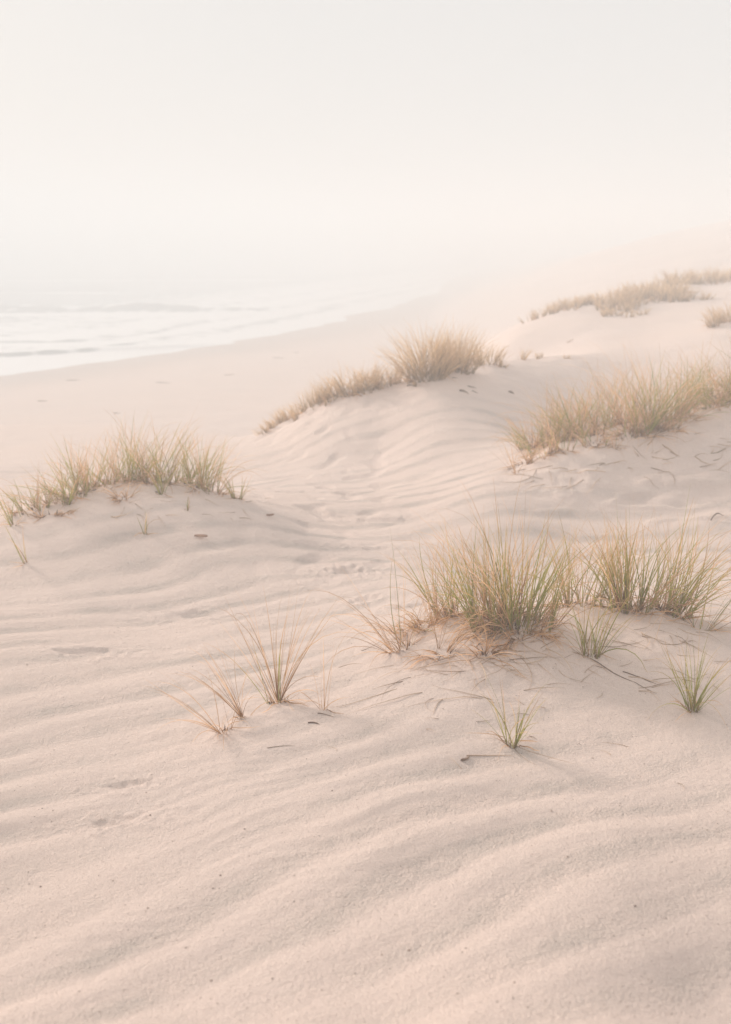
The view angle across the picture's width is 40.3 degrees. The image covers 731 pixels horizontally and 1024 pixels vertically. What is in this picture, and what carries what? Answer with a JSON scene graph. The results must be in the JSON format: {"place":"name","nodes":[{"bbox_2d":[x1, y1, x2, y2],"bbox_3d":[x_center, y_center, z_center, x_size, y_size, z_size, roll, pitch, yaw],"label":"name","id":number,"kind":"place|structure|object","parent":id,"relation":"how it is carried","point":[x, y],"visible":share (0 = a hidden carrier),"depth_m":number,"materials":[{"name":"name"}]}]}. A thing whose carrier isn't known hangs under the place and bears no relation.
{"place":"outdoors","nodes":[
{"label":"outdoors","id":0,"kind":"place"},
{"bbox_2d":[0,249,527,375],"bbox_3d":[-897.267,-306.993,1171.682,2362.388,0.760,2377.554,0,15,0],"label":"sea","id":1,"kind":"structure","parent":0,"point":[60,308],"depth_m":109.74,"materials":[{"name":"liquid"}]},
{"bbox_2d":[0,219,730,1023],"bbox_3d":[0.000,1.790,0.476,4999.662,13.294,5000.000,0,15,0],"label":"sand ground","id":2,"kind":"structure","parent":0,"point":[346,485],"depth_m":5.12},
{"bbox_2d":[0,492,28,528],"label":"grass sprig","id":3,"kind":"object","parent":2,"relation":"on","point":[2,508],"depth_m":8.37,"materials":[{"name":"plant"}]},
{"bbox_2d":[4,525,26,566],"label":"grass sprig","id":4,"kind":"object","parent":2,"relation":"on","point":[25,557],"depth_m":7.66,"materials":[{"name":"plant"}]},
{"bbox_2d":[0,470,63,519],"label":"grass tussock","id":5,"kind":"object","parent":2,"relation":"on","point":[37,497],"depth_m":8.60,"materials":[{"name":"plant"}]},
{"bbox_2d":[0,451,93,509],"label":"grass tussock","id":6,"kind":"object","parent":2,"relation":"on","point":[71,498],"depth_m":8.60,"materials":[{"name":"plant"}]},
{"bbox_2d":[17,502,78,522],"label":"grass clump","id":7,"kind":"object","parent":2,"relation":"on","point":[58,514],"visible":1,"depth_m":8.43,"materials":[{"name":"plant"}]},
{"bbox_2d":[6,435,122,509],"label":"grass tussock","id":8,"kind":"object","parent":2,"relation":"on","point":[73,479],"depth_m":8.75,"materials":[{"name":"plant"}]},
{"bbox_2d":[45,435,128,493],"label":"grass tussock","id":9,"kind":"object","parent":2,"relation":"on","point":[92,481],"depth_m":8.93,"materials":[{"name":"plant"}]},
{"bbox_2d":[59,416,148,490],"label":"grass tussock","id":10,"kind":"object","parent":2,"relation":"on","point":[117,479],"depth_m":9.09,"materials":[{"name":"plant"}]},
{"bbox_2d":[93,472,149,502],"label":"grass clump","id":11,"kind":"object","parent":2,"relation":"on","point":[115,498],"visible":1,"depth_m":8.66,"materials":[{"name":"plant"}]},
{"bbox_2d":[71,412,188,484],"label":"grass tussock","id":12,"kind":"object","parent":2,"relation":"on","point":[132,463],"depth_m":9.25,"materials":[{"name":"plant"}]},
{"bbox_2d":[135,512,158,535],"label":"grass sprig","id":13,"kind":"object","parent":2,"relation":"on","point":[146,525],"depth_m":8.14,"materials":[{"name":"plant"}]},
{"bbox_2d":[98,408,220,489],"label":"grass tussock","id":14,"kind":"object","parent":2,"relation":"on","point":[129,461],"depth_m":9.18,"materials":[{"name":"plant"}]},
{"bbox_2d":[141,456,180,496],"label":"grass tuft","id":15,"kind":"object","parent":2,"relation":"on","point":[157,487],"visible":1,"depth_m":8.83,"materials":[{"name":"plant"}]},
{"bbox_2d":[93,413,233,492],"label":"grass tussock","id":16,"kind":"object","parent":2,"relation":"on","point":[147,479],"depth_m":9.13,"materials":[{"name":"plant"}]},
{"bbox_2d":[108,429,234,488],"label":"grass tussock","id":17,"kind":"object","parent":2,"relation":"on","point":[175,475],"depth_m":9.32,"materials":[{"name":"plant"}]},
{"bbox_2d":[139,667,257,745],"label":"grass tuft","id":18,"kind":"object","parent":2,"relation":"on","point":[214,728],"visible":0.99,"depth_m":4.75,"materials":[{"name":"plant"}]},
{"bbox_2d":[162,433,249,489],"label":"grass tussock","id":19,"kind":"object","parent":2,"relation":"on","point":[206,470],"depth_m":9.26,"materials":[{"name":"plant"}]},
{"bbox_2d":[173,431,259,497],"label":"grass tussock","id":20,"kind":"object","parent":2,"relation":"on","point":[204,486],"depth_m":9.10,"materials":[{"name":"plant"}]},
{"bbox_2d":[170,630,286,729],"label":"grass tuft","id":21,"kind":"object","parent":2,"relation":"on","point":[240,713],"visible":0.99,"depth_m":4.89,"materials":[{"name":"plant"}]},
{"bbox_2d":[211,468,258,499],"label":"grass tuft","id":22,"kind":"object","parent":2,"relation":"on","point":[234,495],"visible":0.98,"depth_m":9.06,"materials":[{"name":"plant"}]},
{"bbox_2d":[253,414,284,435],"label":"grass tussock","id":23,"kind":"object","parent":2,"relation":"on","point":[267,429],"depth_m":15.07,"materials":[{"name":"plant"}]},
{"bbox_2d":[199,575,358,712],"bbox_3d":[-0.558,0.690,5.008,0.758,0.608,0.942,10,18,34],"label":"grass tuft","id":24,"kind":"object","parent":2,"relation":"on","point":[277,692],"visible":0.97,"depth_m":5.05,"materials":[{"name":"plant"}]},
{"bbox_2d":[262,409,299,428],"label":"grass tussock","id":25,"kind":"object","parent":2,"relation":"on","point":[269,424],"depth_m":15.12,"materials":[{"name":"plant"}]},
{"bbox_2d":[269,403,306,422],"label":"grass tussock","id":26,"kind":"object","parent":2,"relation":"on","point":[282,414],"depth_m":15.12,"materials":[{"name":"plant"}]},
{"bbox_2d":[284,389,320,420],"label":"grass tussock","id":27,"kind":"object","parent":2,"relation":"on","point":[305,407],"depth_m":14.79,"materials":[{"name":"plant"}]},
{"bbox_2d":[303,375,334,410],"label":"grass tussock","id":28,"kind":"object","parent":2,"relation":"on","point":[311,401],"depth_m":14.58,"materials":[{"name":"plant"}]},
{"bbox_2d":[305,370,348,405],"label":"grass tussock","id":29,"kind":"object","parent":2,"relation":"on","point":[331,393],"depth_m":14.41,"materials":[{"name":"plant"}]},
{"bbox_2d":[297,621,365,713],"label":"grass sprig","id":30,"kind":"object","parent":2,"relation":"on","point":[327,683],"depth_m":4.90,"materials":[{"name":"plant"}]},
{"bbox_2d":[308,361,362,398],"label":"grass tussock","id":31,"kind":"object","parent":2,"relation":"on","point":[342,388],"depth_m":14.41,"materials":[{"name":"plant"}]},
{"bbox_2d":[325,365,378,400],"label":"grass tussock","id":32,"kind":"object","parent":2,"relation":"on","point":[341,392],"depth_m":14.26,"materials":[{"name":"plant"}]},
{"bbox_2d":[339,357,389,395],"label":"grass tussock","id":33,"kind":"object","parent":2,"relation":"on","point":[372,379],"depth_m":14.13,"materials":[{"name":"plant"}]},
{"bbox_2d":[357,364,402,390],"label":"grass tussock","id":34,"kind":"object","parent":2,"relation":"on","point":[387,379],"depth_m":14.20,"materials":[{"name":"plant"}]},
{"bbox_2d":[304,538,461,672],"bbox_3d":[0.100,0.485,5.624,0.858,0.696,0.942,12,19,38],"label":"grass clump","id":35,"kind":"object","parent":2,"relation":"on","point":[386,644],"visible":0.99,"depth_m":5.59,"materials":[{"name":"plant"}]},
{"bbox_2d":[364,360,405,389],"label":"grass tussock","id":36,"kind":"object","parent":2,"relation":"on","point":[390,379],"depth_m":14.15,"materials":[{"name":"plant"}]},
{"bbox_2d":[358,570,465,646],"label":"grass clump","id":37,"kind":"object","parent":2,"relation":"on","point":[417,621],"visible":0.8,"depth_m":5.83,"materials":[{"name":"plant"}]},
{"bbox_2d":[374,319,481,387],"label":"grass tussock","id":38,"kind":"object","parent":2,"relation":"on","point":[425,370],"depth_m":13.90,"materials":[{"name":"plant"}]},
{"bbox_2d":[382,515,497,636],"bbox_3d":[0.429,0.333,5.905,0.733,0.707,0.757,8,17,29],"label":"grass tuft","id":39,"kind":"object","parent":2,"relation":"on","point":[452,606],"visible":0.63,"depth_m":5.90,"materials":[{"name":"plant"}]},
{"bbox_2d":[410,321,501,374],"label":"grass tussock","id":40,"kind":"object","parent":2,"relation":"on","point":[467,362],"depth_m":14.29,"materials":[{"name":"plant"}]},
{"bbox_2d":[400,575,526,678],"bbox_3d":[0.506,0.578,5.366,0.734,0.509,0.656,4,15,15],"label":"grass clump","id":41,"kind":"object","parent":2,"relation":"on","point":[448,649],"visible":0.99,"depth_m":5.38,"materials":[{"name":"plant"}]},
{"bbox_2d":[442,629,528,678],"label":"grass clump","id":42,"kind":"object","parent":2,"relation":"on","point":[493,653],"visible":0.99,"depth_m":5.35,"materials":[{"name":"plant"}]},
{"bbox_2d":[464,341,510,366],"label":"grass tussock","id":43,"kind":"object","parent":2,"relation":"on","point":[497,357],"depth_m":15.24,"materials":[{"name":"plant"}]},
{"bbox_2d":[488,436,531,473],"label":"grass sprig","id":44,"kind":"object","parent":2,"relation":"on","point":[512,457],"depth_m":10.16,"materials":[{"name":"plant"}]},
{"bbox_2d":[471,671,556,757],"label":"grass tuft","id":45,"kind":"object","parent":2,"relation":"on","point":[517,740],"visible":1,"depth_m":4.50,"materials":[{"name":"plant"}]},
{"bbox_2d":[379,472,656,657],"bbox_3d":[0.831,0.240,5.611,1.595,0.918,1.199,0,15,0],"label":"grass tussock","id":46,"kind":"object","parent":2,"relation":"on","point":[503,607],"depth_m":5.55,"materials":[{"name":"plant"}]},
{"bbox_2d":[470,603,567,656],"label":"grass clump","id":47,"kind":"object","parent":2,"relation":"on","point":[532,632],"visible":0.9,"depth_m":5.46,"materials":[{"name":"plant"}]},
{"bbox_2d":[518,346,532,359],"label":"grass tussock","id":48,"kind":"object","parent":2,"relation":"on","point":[523,357],"depth_m":16.40,"materials":[{"name":"plant"}]},
{"bbox_2d":[502,427,550,469],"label":"grass clump","id":49,"kind":"object","parent":2,"relation":"on","point":[527,460],"visible":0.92,"depth_m":10.42,"materials":[{"name":"plant"}]},
{"bbox_2d":[484,394,578,452],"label":"grass tussock","id":50,"kind":"object","parent":2,"relation":"on","point":[528,443],"depth_m":11.17,"materials":[{"name":"plant"}]},
{"bbox_2d":[519,306,550,323],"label":"grass tussock","id":51,"kind":"object","parent":2,"relation":"on","point":[546,311],"depth_m":26.57,"materials":[{"name":"plant"}]},
{"bbox_2d":[518,433,564,462],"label":"grass tuft","id":52,"kind":"object","parent":2,"relation":"on","point":[550,450],"visible":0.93,"depth_m":10.31,"materials":[{"name":"plant"}]},
{"bbox_2d":[488,377,597,457],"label":"grass tussock","id":53,"kind":"object","parent":2,"relation":"on","point":[563,437],"depth_m":10.75,"materials":[{"name":"plant"}]},
{"bbox_2d":[531,304,560,318],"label":"grass tussock","id":54,"kind":"object","parent":2,"relation":"on","point":[535,317],"depth_m":26.48,"materials":[{"name":"plant"}]},
{"bbox_2d":[498,365,604,445],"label":"grass tussock","id":55,"kind":"object","parent":2,"relation":"on","point":[565,415],"depth_m":11.07,"materials":[{"name":"plant"}]},
{"bbox_2d":[540,300,565,313],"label":"grass tussock","id":56,"kind":"object","parent":2,"relation":"on","point":[553,304],"depth_m":27.19,"materials":[{"name":"plant"}]},
{"bbox_2d":[537,425,583,454],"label":"grass tuft","id":57,"kind":"object","parent":2,"relation":"on","point":[562,451],"visible":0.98,"depth_m":10.32,"materials":[{"name":"plant"}]},
{"bbox_2d":[548,301,578,313],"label":"grass tussock","id":58,"kind":"object","parent":2,"relation":"on","point":[554,311],"depth_m":26.45,"materials":[{"name":"plant"}]},
{"bbox_2d":[560,295,580,309],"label":"grass tussock","id":59,"kind":"object","parent":2,"relation":"on","point":[572,301],"depth_m":27.46,"materials":[{"name":"plant"}]},
{"bbox_2d":[562,298,584,309],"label":"grass tussock","id":60,"kind":"object","parent":2,"relation":"on","point":[580,305],"depth_m":26.95,"materials":[{"name":"plant"}]},
{"bbox_2d":[511,512,655,619],"bbox_3d":[1.285,0.340,5.916,0.978,0.621,0.789,0,15,0],"label":"grass tuft","id":61,"kind":"object","parent":2,"relation":"on","point":[576,594],"visible":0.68,"depth_m":6.03,"materials":[{"name":"plant"}]},
{"bbox_2d":[520,364,656,440],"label":"grass tussock","id":62,"kind":"object","parent":2,"relation":"on","point":[593,433],"depth_m":10.75,"materials":[{"name":"plant"}]},
{"bbox_2d":[569,422,616,449],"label":"grass tuft","id":63,"kind":"object","parent":2,"relation":"on","point":[598,444],"visible":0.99,"depth_m":10.42,"materials":[{"name":"plant"}]},
{"bbox_2d":[543,584,645,669],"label":"grass tuft","id":64,"kind":"object","parent":2,"relation":"on","point":[596,656],"visible":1,"depth_m":5.32,"materials":[{"name":"plant"}]},
{"bbox_2d":[536,354,672,430],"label":"grass tussock","id":65,"kind":"object","parent":2,"relation":"on","point":[635,401],"depth_m":11.15,"materials":[{"name":"plant"}]},
{"bbox_2d":[591,290,626,303],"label":"grass tussock","id":66,"kind":"object","parent":2,"relation":"on","point":[606,296],"depth_m":27.14,"materials":[{"name":"plant"}]},
{"bbox_2d":[589,290,629,310],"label":"grass tussock","id":67,"kind":"object","parent":2,"relation":"on","point":[597,304],"depth_m":26.08,"materials":[{"name":"plant"}]},
{"bbox_2d":[595,287,626,310],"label":"grass tussock","id":68,"kind":"object","parent":2,"relation":"on","point":[619,301],"depth_m":25.93,"materials":[{"name":"plant"}]},
{"bbox_2d":[547,346,681,433],"bbox_3d":[2.736,-1.357,11.095,1.736,1.064,1.346,3,15,12],"label":"grass tussock","id":69,"kind":"object","parent":2,"relation":"on","point":[604,411],"depth_m":11.10,"materials":[{"name":"plant"}]},
{"bbox_2d":[607,306,625,315],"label":"grass tussock","id":70,"kind":"object","parent":2,"relation":"on","point":[621,313],"depth_m":24.86,"materials":[{"name":"plant"}]},
{"bbox_2d":[598,287,635,305],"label":"grass tussock","id":71,"kind":"object","parent":2,"relation":"on","point":[615,298],"depth_m":26.63,"materials":[{"name":"plant"}]},
{"bbox_2d":[605,282,628,300],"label":"grass tussock","id":72,"kind":"object","parent":2,"relation":"on","point":[618,289],"depth_m":26.95,"materials":[{"name":"plant"}]},
{"bbox_2d":[590,658,650,690],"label":"dry branch","id":73,"kind":"object","parent":2,"relation":"on","point":[617,674],"visible":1,"depth_m":5.24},
{"bbox_2d":[604,287,640,313],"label":"grass tussock","id":74,"kind":"object","parent":2,"relation":"on","point":[631,300],"depth_m":25.80,"materials":[{"name":"plant"}]},
{"bbox_2d":[528,495,729,632],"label":"grass tussock","id":75,"kind":"object","parent":2,"relation":"on","point":[621,599],"depth_m":5.88,"materials":[{"name":"plant"}]},
{"bbox_2d":[602,399,657,440],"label":"grass tuft","id":76,"kind":"object","parent":2,"relation":"on","point":[634,431],"visible":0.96,"depth_m":10.50,"materials":[{"name":"plant"}]},
{"bbox_2d":[614,283,646,302],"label":"grass tussock","id":77,"kind":"object","parent":2,"relation":"on","point":[639,296],"depth_m":26.46,"materials":[{"name":"plant"}]},
{"bbox_2d":[613,286,650,302],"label":"grass tussock","id":78,"kind":"object","parent":2,"relation":"on","point":[633,293],"depth_m":26.65,"materials":[{"name":"plant"}]},
{"bbox_2d":[615,286,654,306],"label":"grass tussock","id":79,"kind":"object","parent":2,"relation":"on","point":[637,298],"depth_m":26.22,"materials":[{"name":"plant"}]},
{"bbox_2d":[562,343,728,451],"bbox_3d":[2.935,-1.253,10.481,1.582,1.092,1.801,10,18,34],"label":"grass tussock","id":80,"kind":"object","parent":2,"relation":"on","point":[664,414],"depth_m":10.46,"materials":[{"name":"plant"}]},
{"bbox_2d":[577,344,730,442],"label":"grass tussock","id":81,"kind":"object","parent":2,"relation":"on","point":[660,389],"depth_m":10.63,"materials":[{"name":"plant"}]},
{"bbox_2d":[637,282,673,300],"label":"grass tussock","id":82,"kind":"object","parent":2,"relation":"on","point":[656,297],"depth_m":27.00,"materials":[{"name":"plant"}]},
{"bbox_2d":[626,398,686,433],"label":"grass clump","id":83,"kind":"object","parent":2,"relation":"on","point":[669,425],"visible":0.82,"depth_m":10.55,"materials":[{"name":"plant"}]},
{"bbox_2d":[648,281,676,302],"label":"grass tussock","id":84,"kind":"object","parent":2,"relation":"on","point":[661,297],"depth_m":26.32,"materials":[{"name":"plant"}]},
{"bbox_2d":[628,404,698,436],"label":"grass tuft","id":85,"kind":"object","parent":2,"relation":"on","point":[678,427],"visible":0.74,"depth_m":10.56,"materials":[{"name":"plant"}]},
{"bbox_2d":[602,351,730,423],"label":"grass tussock","id":86,"kind":"object","parent":2,"relation":"on","point":[681,401],"depth_m":10.85,"materials":[{"name":"plant"}]},
{"bbox_2d":[652,277,693,299],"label":"grass tussock","id":87,"kind":"object","parent":2,"relation":"on","point":[679,289],"depth_m":26.61,"materials":[{"name":"plant"}]},
{"bbox_2d":[656,273,689,287],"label":"grass tussock","id":88,"kind":"object","parent":2,"relation":"on","point":[685,280],"depth_m":29.00,"materials":[{"name":"plant"}]},
{"bbox_2d":[655,279,692,298],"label":"grass tussock","id":89,"kind":"object","parent":2,"relation":"on","point":[675,291],"depth_m":26.50,"materials":[{"name":"plant"}]},
{"bbox_2d":[658,284,690,301],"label":"grass tussock","id":90,"kind":"object","parent":2,"relation":"on","point":[673,295],"depth_m":26.16,"materials":[{"name":"plant"}]},
{"bbox_2d":[658,277,695,293],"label":"grass tussock","id":91,"kind":"object","parent":2,"relation":"on","point":[677,284],"depth_m":27.57,"materials":[{"name":"plant"}]},
{"bbox_2d":[624,489,730,632],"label":"grass tuft","id":92,"kind":"object","parent":2,"relation":"on","point":[686,600],"visible":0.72,"depth_m":5.88,"materials":[{"name":"plant"}]},
{"bbox_2d":[665,279,702,298],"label":"grass tussock","id":93,"kind":"object","parent":2,"relation":"on","point":[693,297],"depth_m":26.40,"materials":[{"name":"plant"}]},
{"bbox_2d":[639,334,729,407],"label":"grass tussock","id":94,"kind":"object","parent":2,"relation":"on","point":[695,379],"depth_m":11.43,"materials":[{"name":"plant"}]},
{"bbox_2d":[677,292,691,301],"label":"grass tussock","id":95,"kind":"object","parent":2,"relation":"on","point":[687,297],"depth_m":25.88,"materials":[{"name":"plant"}]},
{"bbox_2d":[673,269,697,282],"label":"grass tussock","id":96,"kind":"object","parent":2,"relation":"on","point":[692,275],"depth_m":29.88,"materials":[{"name":"plant"}]},
{"bbox_2d":[643,628,730,726],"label":"grass tuft","id":97,"kind":"object","parent":2,"relation":"on","point":[698,703],"visible":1,"depth_m":4.79,"materials":[{"name":"plant"}]},
{"bbox_2d":[669,271,705,284],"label":"grass tussock","id":98,"kind":"object","parent":2,"relation":"on","point":[697,281],"depth_m":29.62,"materials":[{"name":"plant"}]},
{"bbox_2d":[654,328,730,406],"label":"grass tussock","id":99,"kind":"object","parent":2,"relation":"on","point":[712,381],"depth_m":11.20,"materials":[{"name":"plant"}]},
{"bbox_2d":[660,538,730,632],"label":"grass sprig","id":100,"kind":"object","parent":2,"relation":"on","point":[718,629],"depth_m":5.74,"materials":[{"name":"plant"}]},
{"bbox_2d":[661,346,730,411],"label":"grass tussock","id":101,"kind":"object","parent":2,"relation":"on","point":[721,400],"depth_m":10.98,"materials":[{"name":"plant"}]},
{"bbox_2d":[683,270,716,284],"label":"grass tussock","id":102,"kind":"object","parent":2,"relation":"on","point":[700,282],"depth_m":29.59,"materials":[{"name":"plant"}]},
{"bbox_2d":[687,268,719,283],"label":"grass tussock","id":103,"kind":"object","parent":2,"relation":"on","point":[711,276],"depth_m":30.22,"materials":[{"name":"plant"}]},
{"bbox_2d":[697,302,727,327],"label":"grass tussock","id":104,"kind":"object","parent":2,"relation":"on","point":[712,324],"depth_m":19.90,"materials":[{"name":"plant"}]},
{"bbox_2d":[695,265,729,283],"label":"grass tussock","id":105,"kind":"object","parent":2,"relation":"on","point":[715,280],"depth_m":30.00,"materials":[{"name":"plant"}]},
{"bbox_2d":[702,341,730,393],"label":"grass tussock","id":106,"kind":"object","parent":2,"relation":"on","point":[723,383],"depth_m":11.30,"materials":[{"name":"plant"}]},
{"bbox_2d":[702,265,730,281],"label":"grass tussock","id":107,"kind":"object","parent":2,"relation":"on","point":[720,275],"depth_m":30.89,"materials":[{"name":"plant"}]},
{"bbox_2d":[705,305,730,322],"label":"grass tussock","id":108,"kind":"object","parent":2,"relation":"on","point":[722,319],"depth_m":20.05,"materials":[{"name":"plant"}]},
{"bbox_2d":[708,265,730,281],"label":"grass tussock","id":109,"kind":"object","parent":2,"relation":"on","point":[721,277],"depth_m":30.46,"materials":[{"name":"plant"}]},
{"bbox_2d":[0,492,730,1022],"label":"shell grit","id":110,"kind":"object","parent":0,"point":[358,838],"visible":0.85,"depth_m":3.58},
{"bbox_2d":[0,0,730,248],"label":"sky","id":111,"kind":"structure","parent":0,"point":[125,124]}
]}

